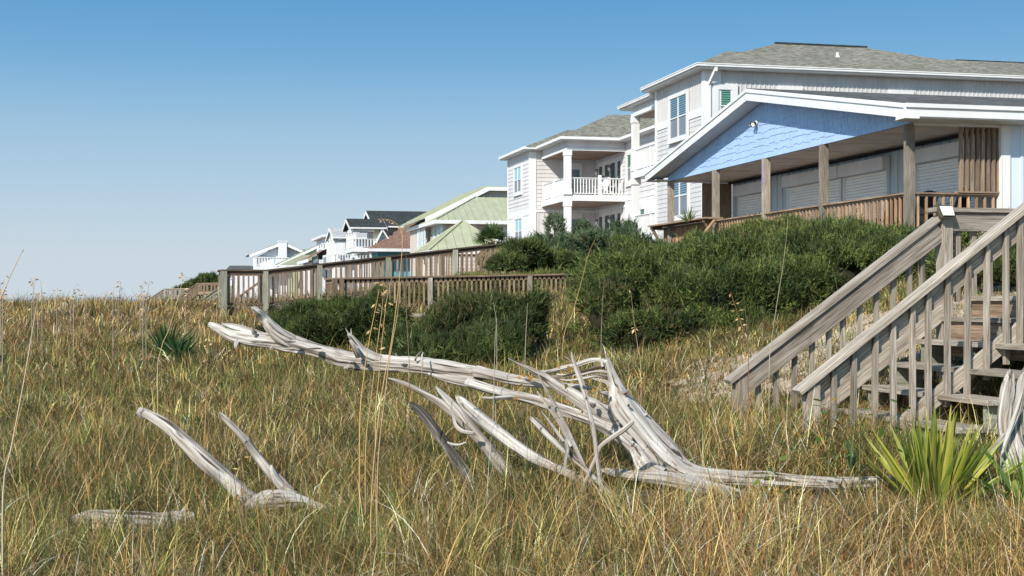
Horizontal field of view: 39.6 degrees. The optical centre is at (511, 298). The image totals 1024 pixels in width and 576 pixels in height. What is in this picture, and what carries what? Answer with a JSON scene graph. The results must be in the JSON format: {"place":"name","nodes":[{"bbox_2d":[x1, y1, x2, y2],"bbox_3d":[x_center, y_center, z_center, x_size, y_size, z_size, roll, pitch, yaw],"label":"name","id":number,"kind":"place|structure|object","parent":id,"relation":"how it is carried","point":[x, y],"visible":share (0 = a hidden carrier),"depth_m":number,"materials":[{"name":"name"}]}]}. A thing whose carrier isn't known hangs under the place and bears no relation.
{"place":"outdoors","nodes":[
{"label":"outdoors","id":0,"kind":"place"},
{"bbox_2d":[0,266,1023,575],"bbox_3d":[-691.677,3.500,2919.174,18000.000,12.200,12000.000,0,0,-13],"label":"ground","id":1,"kind":"structure","parent":0,"point":[867,323],"depth_m":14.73,"materials":[{"name":"plant"}]},
{"bbox_2d":[0,283,4,354],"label":"sea oat stalk","id":2,"kind":"object","parent":1,"relation":"on","point":[0,320],"visible":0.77,"depth_m":23.35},
{"bbox_2d":[0,287,6,371],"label":"sea oat stalk","id":3,"kind":"object","parent":1,"relation":"on","point":[2,329],"visible":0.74,"depth_m":20.20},
{"bbox_2d":[0,249,23,300],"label":"sea oat stalk","id":4,"kind":"object","parent":1,"relation":"on","point":[10,276],"visible":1,"depth_m":5.99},
{"bbox_2d":[2,293,38,575],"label":"sea oat stalk","id":5,"kind":"object","parent":1,"relation":"on","point":[12,445],"visible":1,"depth_m":6.28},
{"bbox_2d":[28,277,37,352],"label":"sea oat stalk","id":6,"kind":"object","parent":1,"relation":"on","point":[31,313],"visible":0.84,"depth_m":23.71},
{"bbox_2d":[35,296,43,345],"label":"sea oat stalk","id":7,"kind":"object","parent":1,"relation":"on","point":[37,321],"visible":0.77,"depth_m":26.60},
{"bbox_2d":[70,288,78,329],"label":"sea oat stalk","id":8,"kind":"object","parent":1,"relation":"on","point":[72,296],"visible":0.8,"depth_m":28.75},
{"bbox_2d":[69,292,80,360],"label":"sea oat stalk","id":9,"kind":"object","parent":1,"relation":"on","point":[73,323],"visible":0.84,"depth_m":21.60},
{"bbox_2d":[109,287,118,311],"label":"sea oat stalk","id":10,"kind":"object","parent":1,"relation":"on","point":[115,309],"visible":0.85,"depth_m":21.63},
{"bbox_2d":[116,281,122,306],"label":"sea oat stalk","id":11,"kind":"object","parent":1,"relation":"on","point":[118,282],"visible":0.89,"depth_m":29.37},
{"bbox_2d":[72,505,194,530],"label":"driftwood branch","id":12,"kind":"object","parent":1,"relation":"on","point":[140,514],"visible":0.24,"depth_m":8.53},
{"bbox_2d":[140,294,147,350],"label":"sea oat stalk","id":13,"kind":"object","parent":1,"relation":"on","point":[142,319],"visible":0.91,"depth_m":21.72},
{"bbox_2d":[142,281,152,359],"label":"sea oat stalk","id":14,"kind":"object","parent":1,"relation":"on","point":[146,309],"visible":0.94,"depth_m":22.00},
{"bbox_2d":[125,318,199,355],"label":"yucca","id":15,"kind":"object","parent":1,"relation":"on","point":[161,334],"visible":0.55,"depth_m":23.46,"materials":[{"name":"green plant"}]},
{"bbox_2d":[151,288,189,300],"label":"beach stairs","id":16,"kind":"structure","parent":1,"relation":"on","point":[173,292],"depth_m":169.96,"materials":[{"name":"brown wood"}]},
{"bbox_2d":[157,272,188,413],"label":"sea oat stalk","id":17,"kind":"object","parent":1,"relation":"on","point":[162,345],"visible":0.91,"depth_m":14.00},
{"bbox_2d":[156,333,205,359],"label":"yucca","id":18,"kind":"object","parent":1,"relation":"on","point":[174,345],"visible":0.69,"depth_m":22.90,"materials":[{"name":"green plant"}]},
{"bbox_2d":[184,283,190,337],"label":"sea oat stalk","id":19,"kind":"object","parent":1,"relation":"on","point":[185,307],"visible":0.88,"depth_m":27.22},
{"bbox_2d":[169,271,218,295],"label":"dune shrub","id":20,"kind":"object","parent":1,"relation":"on","point":[207,277],"visible":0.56,"depth_m":198.38,"materials":[{"name":"green plant"}]},
{"bbox_2d":[178,282,218,301],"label":"beach stairs","id":21,"kind":"structure","parent":1,"relation":"on","point":[199,292],"depth_m":149.96,"materials":[{"name":"brown wood"}]},
{"bbox_2d":[202,338,210,484],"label":"sea oat stalk","id":22,"kind":"object","parent":1,"relation":"on","point":[205,398],"visible":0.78,"depth_m":9.49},
{"bbox_2d":[211,290,220,322],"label":"sea oat stalk","id":23,"kind":"object","parent":1,"relation":"on","point":[216,305],"visible":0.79,"depth_m":30.40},
{"bbox_2d":[201,285,231,300],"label":"beach stairs","id":24,"kind":"structure","parent":1,"relation":"on","point":[214,292],"depth_m":99.98,"materials":[{"name":"brown wood"}]},
{"bbox_2d":[136,407,328,514],"bbox_3d":[-1.759,1.101,9.176,1.816,0.744,0.313,0,0,28],"label":"driftwood branch","id":25,"kind":"object","parent":1,"relation":"on","point":[192,449],"visible":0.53,"depth_m":9.31,"materials":[{"name":"wood"}]},
{"bbox_2d":[227,266,252,298],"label":"beach house","id":26,"kind":"structure","parent":1,"relation":"on","point":[246,277],"depth_m":324.80,"materials":[{"name":"white"}]},
{"bbox_2d":[232,451,249,523],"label":"sea oat stalk","id":27,"kind":"object","parent":1,"relation":"on","point":[241,483],"visible":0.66,"depth_m":7.80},
{"bbox_2d":[218,412,303,495],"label":"driftwood branch","id":28,"kind":"object","parent":1,"relation":"on","point":[259,458],"visible":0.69,"depth_m":9.35,"materials":[{"name":"wood"}]},
{"bbox_2d":[246,241,304,300],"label":"beach house","id":29,"kind":"structure","parent":1,"relation":"on","point":[279,251],"depth_m":276.84,"materials":[{"name":"white"}]},
{"bbox_2d":[272,255,276,265],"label":"window","id":30,"kind":"structure","parent":29,"relation":"in","point":[272,255],"depth_m":277.74,"materials":[{"name":"white glass"}]},
{"bbox_2d":[275,245,316,296],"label":"beach house","id":31,"kind":"structure","parent":1,"relation":"on","point":[292,261],"depth_m":234.02,"materials":[{"name":"green"}]},
{"bbox_2d":[297,234,344,295],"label":"beach house","id":32,"kind":"structure","parent":1,"relation":"on","point":[321,256],"depth_m":196.84,"materials":[{"name":"white"}]},
{"bbox_2d":[312,255,318,263],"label":"window","id":33,"kind":"structure","parent":32,"relation":"in","point":[315,260],"depth_m":191.44,"materials":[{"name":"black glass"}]},
{"bbox_2d":[323,255,326,262],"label":"window","id":34,"kind":"structure","parent":32,"relation":"in","point":[324,256],"depth_m":179.60,"materials":[{"name":"grey"}]},
{"bbox_2d":[250,277,415,348],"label":"juniper shrub","id":35,"kind":"object","parent":1,"relation":"on","point":[333,316],"visible":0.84,"depth_m":22.28,"materials":[{"name":"green plant"}]},
{"bbox_2d":[325,228,366,291],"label":"beach house","id":36,"kind":"structure","parent":1,"relation":"on","point":[334,236],"depth_m":187.11,"materials":[{"name":"white"}]},
{"bbox_2d":[359,281,385,536],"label":"sea oat stalk","id":37,"kind":"object","parent":1,"relation":"on","point":[375,328],"visible":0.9,"depth_m":8.00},
{"bbox_2d":[217,243,531,314],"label":"boardwalk","id":38,"kind":"structure","parent":1,"relation":"on","point":[263,283],"depth_m":37.60,"materials":[{"name":"brown wood"}]},
{"bbox_2d":[365,284,388,526],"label":"sea oat stalk","id":39,"kind":"object","parent":1,"relation":"on","point":[371,394],"visible":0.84,"depth_m":8.21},
{"bbox_2d":[342,211,425,290],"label":"beach house","id":40,"kind":"structure","parent":1,"relation":"on","point":[384,237],"depth_m":148.92,"materials":[{"name":"white"}]},
{"bbox_2d":[367,233,369,245],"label":"window","id":41,"kind":"structure","parent":40,"relation":"in","point":[368,234],"depth_m":152.26,"materials":[{"name":"grey glass"}]},
{"bbox_2d":[375,278,392,514],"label":"sea oat stalk","id":42,"kind":"object","parent":1,"relation":"on","point":[377,389],"visible":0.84,"depth_m":8.29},
{"bbox_2d":[370,217,402,564],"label":"sea oat stalk","id":43,"kind":"object","parent":1,"relation":"on","point":[380,402],"visible":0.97,"depth_m":7.20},
{"bbox_2d":[376,293,399,548],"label":"sea oat stalk","id":44,"kind":"object","parent":1,"relation":"on","point":[380,435],"visible":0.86,"depth_m":7.30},
{"bbox_2d":[406,303,409,495],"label":"sea oat stalk","id":45,"kind":"object","parent":1,"relation":"on","point":[409,403],"visible":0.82,"depth_m":8.89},
{"bbox_2d":[369,280,487,363],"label":"juniper shrub","id":46,"kind":"object","parent":1,"relation":"on","point":[427,336],"visible":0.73,"depth_m":19.16,"materials":[{"name":"green plant"}]},
{"bbox_2d":[410,402,483,488],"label":"branch","id":47,"kind":"object","parent":1,"relation":"on","point":[430,423],"visible":0.84,"depth_m":9.16,"materials":[{"name":"wood"}]},
{"bbox_2d":[399,186,506,275],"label":"beach house","id":48,"kind":"structure","parent":1,"relation":"on","point":[477,208],"depth_m":119.25,"materials":[{"name":"green"}]},
{"bbox_2d":[417,229,420,248],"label":"window","id":49,"kind":"structure","parent":48,"relation":"in","point":[419,230],"depth_m":124.27,"materials":[{"name":"white glass"}]},
{"bbox_2d":[421,228,425,246],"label":"window","id":50,"kind":"structure","parent":48,"relation":"in","point":[423,231],"depth_m":122.05,"materials":[{"name":"white glass"}]},
{"bbox_2d":[433,225,437,238],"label":"window","id":51,"kind":"structure","parent":48,"relation":"in","point":[435,228],"depth_m":119.25,"materials":[{"name":"white glass"}]},
{"bbox_2d":[438,224,442,234],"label":"window","id":52,"kind":"structure","parent":48,"relation":"in","point":[440,227],"depth_m":117.00,"materials":[{"name":"teal glass"}]},
{"bbox_2d":[490,225,506,241],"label":"window","id":53,"kind":"structure","parent":48,"relation":"in","point":[504,227],"depth_m":117.23,"materials":[{"name":"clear glass"}]},
{"bbox_2d":[324,273,588,316],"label":"boardwalk","id":54,"kind":"structure","parent":1,"relation":"on","point":[332,284],"depth_m":34.48,"materials":[{"name":"brown wood"}]},
{"bbox_2d":[388,377,525,483],"bbox_3d":[-0.416,0.885,9.196,1.022,0.722,0.350,0,0,27],"label":"driftwood branch","id":55,"kind":"object","parent":1,"relation":"on","point":[448,405],"visible":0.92,"depth_m":9.19,"materials":[{"name":"wood"}]},
{"bbox_2d":[414,220,501,275],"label":"pavilion","id":56,"kind":"structure","parent":1,"relation":"on","point":[460,234],"depth_m":83.69,"materials":[{"name":"green metal"}]},
{"bbox_2d":[387,265,578,303],"bbox_3d":[-0.383,-0.355,36.323,6.275,1.183,1.386,0,0,-8],"label":"wooden fence","id":57,"kind":"object","parent":1,"relation":"on","point":[551,271],"visible":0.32,"depth_m":36.00,"materials":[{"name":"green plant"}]},
{"bbox_2d":[470,222,508,273],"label":"fan palm","id":58,"kind":"object","parent":1,"relation":"on","point":[492,232],"visible":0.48,"depth_m":51.75,"materials":[{"name":"green plant"}]},
{"bbox_2d":[422,278,560,366],"bbox_3d":[-0.176,0.305,19.376,2.086,1.280,2.639,0,0,-13],"label":"juniper shrub","id":59,"kind":"object","parent":1,"relation":"on","point":[513,312],"visible":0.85,"depth_m":19.35,"materials":[{"name":"green plant"}]},
{"bbox_2d":[492,321,496,476],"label":"sea oat stalk","id":60,"kind":"object","parent":1,"relation":"on","point":[493,388],"visible":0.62,"depth_m":9.28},
{"bbox_2d":[493,304,496,469],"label":"sea oat stalk","id":61,"kind":"object","parent":1,"relation":"on","point":[496,369],"visible":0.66,"depth_m":9.50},
{"bbox_2d":[524,303,527,468],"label":"sea oat stalk","id":62,"kind":"object","parent":1,"relation":"on","point":[524,391],"visible":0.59,"depth_m":9.58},
{"bbox_2d":[480,231,586,273],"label":"juniper shrub","id":63,"kind":"object","parent":1,"relation":"on","point":[513,255],"visible":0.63,"depth_m":37.09,"materials":[{"name":"green plant"}]},
{"bbox_2d":[455,395,621,495],"bbox_3d":[0.170,0.945,8.765,1.316,0.661,0.187,0,0,31],"label":"driftwood branch","id":64,"kind":"object","parent":1,"relation":"on","point":[483,420],"visible":0.73,"depth_m":8.88,"materials":[{"name":"wood"}]},
{"bbox_2d":[208,306,895,496],"bbox_3d":[-0.054,0.631,9.351,5.058,1.172,0.708,0,0,22],"label":"driftwood log","id":65,"kind":"object","parent":1,"relation":"on","point":[624,407],"visible":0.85,"depth_m":9.07,"materials":[{"name":"wood"}]},
{"bbox_2d":[518,211,593,271],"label":"cedar tree","id":66,"kind":"object","parent":1,"relation":"on","point":[565,238],"visible":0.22,"depth_m":43.72,"materials":[{"name":"green plant"}]},
{"bbox_2d":[537,374,599,497],"bbox_3d":[0.346,0.858,8.590,0.500,0.803,0.059,0,0,37],"label":"dead stick","id":67,"kind":"object","parent":1,"relation":"on","point":[558,417],"visible":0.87,"depth_m":8.62,"materials":[{"name":"wood"}]},
{"bbox_2d":[511,359,595,415],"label":"vine","id":68,"kind":"object","parent":67,"relation":"attached to","point":[559,367],"visible":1,"depth_m":8.42,"materials":[{"name":"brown plant"}]},
{"bbox_2d":[529,416,614,498],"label":"driftwood branch","id":69,"kind":"object","parent":1,"relation":"on","point":[547,433],"visible":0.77,"depth_m":8.55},
{"bbox_2d":[499,115,654,239],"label":"beach house","id":70,"kind":"structure","parent":1,"relation":"on","point":[543,175],"depth_m":83.61,"materials":[{"name":"white"}]},
{"bbox_2d":[512,163,521,196],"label":"window","id":71,"kind":"structure","parent":70,"relation":"in","point":[517,169],"depth_m":88.27,"materials":[{"name":"grey"}]},
{"bbox_2d":[514,215,522,239],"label":"window","id":72,"kind":"structure","parent":70,"relation":"in","point":[518,221],"depth_m":88.06,"materials":[{"name":"grey"}]},
{"bbox_2d":[572,183,585,194],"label":"patio table","id":73,"kind":"object","parent":70,"relation":"on","point":[576,185],"visible":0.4,"depth_m":81.66,"materials":[{"name":"black plastic"}]},
{"bbox_2d":[593,177,609,194],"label":"balcony chair","id":74,"kind":"object","parent":70,"relation":"on","point":[602,186],"visible":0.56,"depth_m":81.69,"materials":[{"name":"white paint"}]},
{"bbox_2d":[624,150,630,186],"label":"window","id":75,"kind":"structure","parent":70,"relation":"in","point":[627,153],"depth_m":80.12,"materials":[{"name":"grey"}]},
{"bbox_2d":[640,202,646,214],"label":"window","id":76,"kind":"structure","parent":70,"relation":"in","point":[643,206],"depth_m":77.37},
{"bbox_2d":[561,240,594,462],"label":"sea oat stalk","id":77,"kind":"object","parent":1,"relation":"on","point":[569,321],"visible":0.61,"depth_m":9.99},
{"bbox_2d":[565,502,595,574],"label":"sea oat stalk","id":78,"kind":"object","parent":1,"relation":"on","point":[583,535],"visible":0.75,"depth_m":6.59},
{"bbox_2d":[564,352,604,500],"bbox_3d":[0.458,0.805,8.507,0.078,0.973,0.360,0,0,-40],"label":"dead stick","id":79,"kind":"object","parent":1,"relation":"on","point":[587,403],"visible":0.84,"depth_m":8.52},
{"bbox_2d":[572,217,624,259],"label":"cedar tree","id":80,"kind":"object","parent":1,"relation":"on","point":[590,236],"visible":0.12,"depth_m":43.11,"materials":[{"name":"green plant"}]},
{"bbox_2d":[580,420,634,493],"bbox_3d":[0.518,1.012,8.440,0.414,0.587,0.096,0,0,-13],"label":"dead stick","id":81,"kind":"object","parent":1,"relation":"on","point":[621,431],"visible":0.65,"depth_m":8.44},
{"bbox_2d":[554,230,715,354],"bbox_3d":[1.826,-0.188,19.787,2.413,1.809,5.098,0,0,6],"label":"juniper shrub","id":82,"kind":"object","parent":1,"relation":"on","point":[631,265],"visible":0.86,"depth_m":18.48,"materials":[{"name":"green plant"}]},
{"bbox_2d":[629,290,640,372],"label":"sea oat stalk","id":83,"kind":"object","parent":1,"relation":"on","point":[636,336],"visible":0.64,"depth_m":10.01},
{"bbox_2d":[605,214,668,249],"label":"cedar tree","id":84,"kind":"object","parent":1,"relation":"on","point":[631,226],"visible":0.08,"depth_m":41.88,"materials":[{"name":"green plant"}]},
{"bbox_2d":[646,226,766,262],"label":"juniper shrub","id":85,"kind":"object","parent":1,"relation":"on","point":[695,234],"visible":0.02,"depth_m":25.37,"materials":[{"name":"green plant"}]},
{"bbox_2d":[627,223,824,345],"bbox_3d":[3.080,-0.212,19.352,2.702,1.903,4.306,0,0,12],"label":"juniper shrub","id":86,"kind":"object","parent":1,"relation":"on","point":[737,275],"visible":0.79,"depth_m":18.28,"materials":[{"name":"green plant"}]},
{"bbox_2d":[729,294,750,426],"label":"sea oat stalk","id":87,"kind":"object","parent":1,"relation":"on","point":[739,328],"visible":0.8,"depth_m":10.52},
{"bbox_2d":[769,221,787,372],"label":"sea oat stalk","id":88,"kind":"object","parent":1,"relation":"on","point":[776,307],"visible":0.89,"depth_m":10.20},
{"bbox_2d":[708,210,849,245],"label":"juniper shrub","id":89,"kind":"object","parent":1,"relation":"on","point":[779,222],"visible":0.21,"depth_m":24.72,"materials":[{"name":"green plant"}]},
{"bbox_2d":[617,42,1023,240],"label":"beach house","id":90,"kind":"structure","parent":1,"relation":"on","point":[680,106],"depth_m":58.41,"materials":[{"name":"grey"}]},
{"bbox_2d":[667,89,688,144],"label":"window","id":91,"kind":"structure","parent":90,"relation":"in","point":[678,103],"depth_m":58.70,"materials":[{"name":"grey"}]},
{"bbox_2d":[674,182,689,220],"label":"window","id":92,"kind":"structure","parent":90,"relation":"in","point":[681,191],"depth_m":58.46,"materials":[{"name":"grey"}]},
{"bbox_2d":[713,83,737,115],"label":"window","id":93,"kind":"structure","parent":90,"relation":"in","point":[729,92],"depth_m":56.07,"materials":[{"name":"grey"}]},
{"bbox_2d":[779,85,802,89],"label":"window","id":94,"kind":"structure","parent":90,"relation":"in","point":[780,87],"depth_m":56.70,"materials":[{"name":"grey"}]},
{"bbox_2d":[889,90,913,93],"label":"window","id":95,"kind":"structure","parent":90,"relation":"in","point":[890,91],"depth_m":57.81,"materials":[{"name":"grey"}]},
{"bbox_2d":[753,398,911,499],"bbox_3d":[1.976,0.866,8.367,0.759,0.455,2.014,0,0,26],"label":"vine","id":96,"kind":"object","parent":1,"relation":"on","point":[846,451],"visible":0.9,"depth_m":8.66,"materials":[{"name":"green plant"}]},
{"bbox_2d":[644,88,1023,250],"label":"beach house","id":97,"kind":"structure","parent":1,"relation":"on","point":[765,152],"depth_m":34.84,"materials":[{"name":"blue"}]},
{"bbox_2d":[675,206,695,222],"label":"porch plant","id":98,"kind":"object","parent":97,"relation":"on","point":[689,215],"visible":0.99,"depth_m":41.97,"materials":[{"name":"green plant"}]},
{"bbox_2d":[868,201,889,225],"bbox_3d":[8.753,-1.854,33.689,0.811,1.192,0.730,0,0,-21],"label":"porch chair","id":99,"kind":"object","parent":97,"relation":"on","point":[884,217],"visible":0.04,"depth_m":33.91,"materials":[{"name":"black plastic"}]},
{"bbox_2d":[884,193,902,225],"bbox_3d":[9.042,-1.854,33.221,0.730,1.192,0.811,0,0,17],"label":"porch chair","id":100,"kind":"object","parent":97,"relation":"on","point":[893,209],"visible":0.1,"depth_m":32.97,"materials":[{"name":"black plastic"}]},
{"bbox_2d":[893,190,937,229],"bbox_3d":[9.074,-1.854,31.880,0.810,1.192,0.730,0,0,-33],"label":"porch chair","id":101,"kind":"object","parent":97,"relation":"on","point":[922,207],"visible":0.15,"depth_m":31.99,"materials":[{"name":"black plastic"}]},
{"bbox_2d":[924,187,970,218],"bbox_3d":[9.663,-1.854,31.400,0.730,1.192,0.811,0,0,-43],"label":"porch chair","id":102,"kind":"object","parent":97,"relation":"on","point":[963,202],"visible":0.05,"depth_m":31.22,"materials":[{"name":"black plastic"}]},
{"bbox_2d":[752,212,932,308],"bbox_3d":[4.675,-0.536,20.151,2.685,1.620,3.663,0,0,21],"label":"juniper shrub","id":103,"kind":"object","parent":1,"relation":"on","point":[853,254],"visible":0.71,"depth_m":19.60,"materials":[{"name":"green plant"}]},
{"bbox_2d":[844,433,872,476],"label":"yucca","id":104,"kind":"object","parent":1,"relation":"on","point":[860,469],"visible":0.69,"depth_m":8.89,"materials":[{"name":"green plant"}]},
{"bbox_2d":[781,210,953,271],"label":"juniper shrub","id":105,"kind":"object","parent":1,"relation":"on","point":[828,220],"visible":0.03,"depth_m":24.80,"materials":[{"name":"green plant"}]},
{"bbox_2d":[723,202,1023,444],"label":"dune steps","id":106,"kind":"structure","parent":1,"relation":"on","point":[984,336],"depth_m":10.89,"materials":[{"name":"grey wood"}]},
{"bbox_2d":[934,205,954,217],"bbox_3d":[3.686,-0.743,12.100,0.149,0.110,0.128,0,0,-13],"label":"solar light","id":107,"kind":"object","parent":106,"relation":"on","point":[945,211],"visible":1,"depth_m":12.06,"materials":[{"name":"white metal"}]},
{"bbox_2d":[846,403,1022,515],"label":"yucca","id":108,"kind":"object","parent":1,"relation":"on","point":[935,456],"visible":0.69,"depth_m":8.09,"materials":[{"name":"green plant"}]},
{"bbox_2d":[920,199,1015,288],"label":"dune shrub","id":109,"kind":"object","parent":1,"relation":"on","point":[930,271],"visible":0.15,"depth_m":16.84,"materials":[{"name":"green plant"}]},
{"bbox_2d":[961,446,1023,506],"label":"yucca","id":110,"kind":"object","parent":1,"relation":"on","point":[999,470],"visible":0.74,"depth_m":7.97,"materials":[{"name":"green plant"}]},
{"bbox_2d":[984,368,1023,494],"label":"driftwood stump","id":111,"kind":"object","parent":1,"relation":"on","point":[1010,411],"visible":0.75,"depth_m":8.50,"materials":[{"name":"wood"}]},
{"bbox_2d":[0,0,1023,299],"label":"sky","id":112,"kind":"structure","parent":0,"point":[154,141],"materials":[{"name":"blue"}]},
{"label":"ocean","id":113,"kind":"structure","parent":0,"visible":0},
{"bbox_2d":[74,297,119,302],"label":"fishing pier","id":114,"kind":"structure","parent":113,"relation":"in","point":[96,297],"depth_m":1072.05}
]}

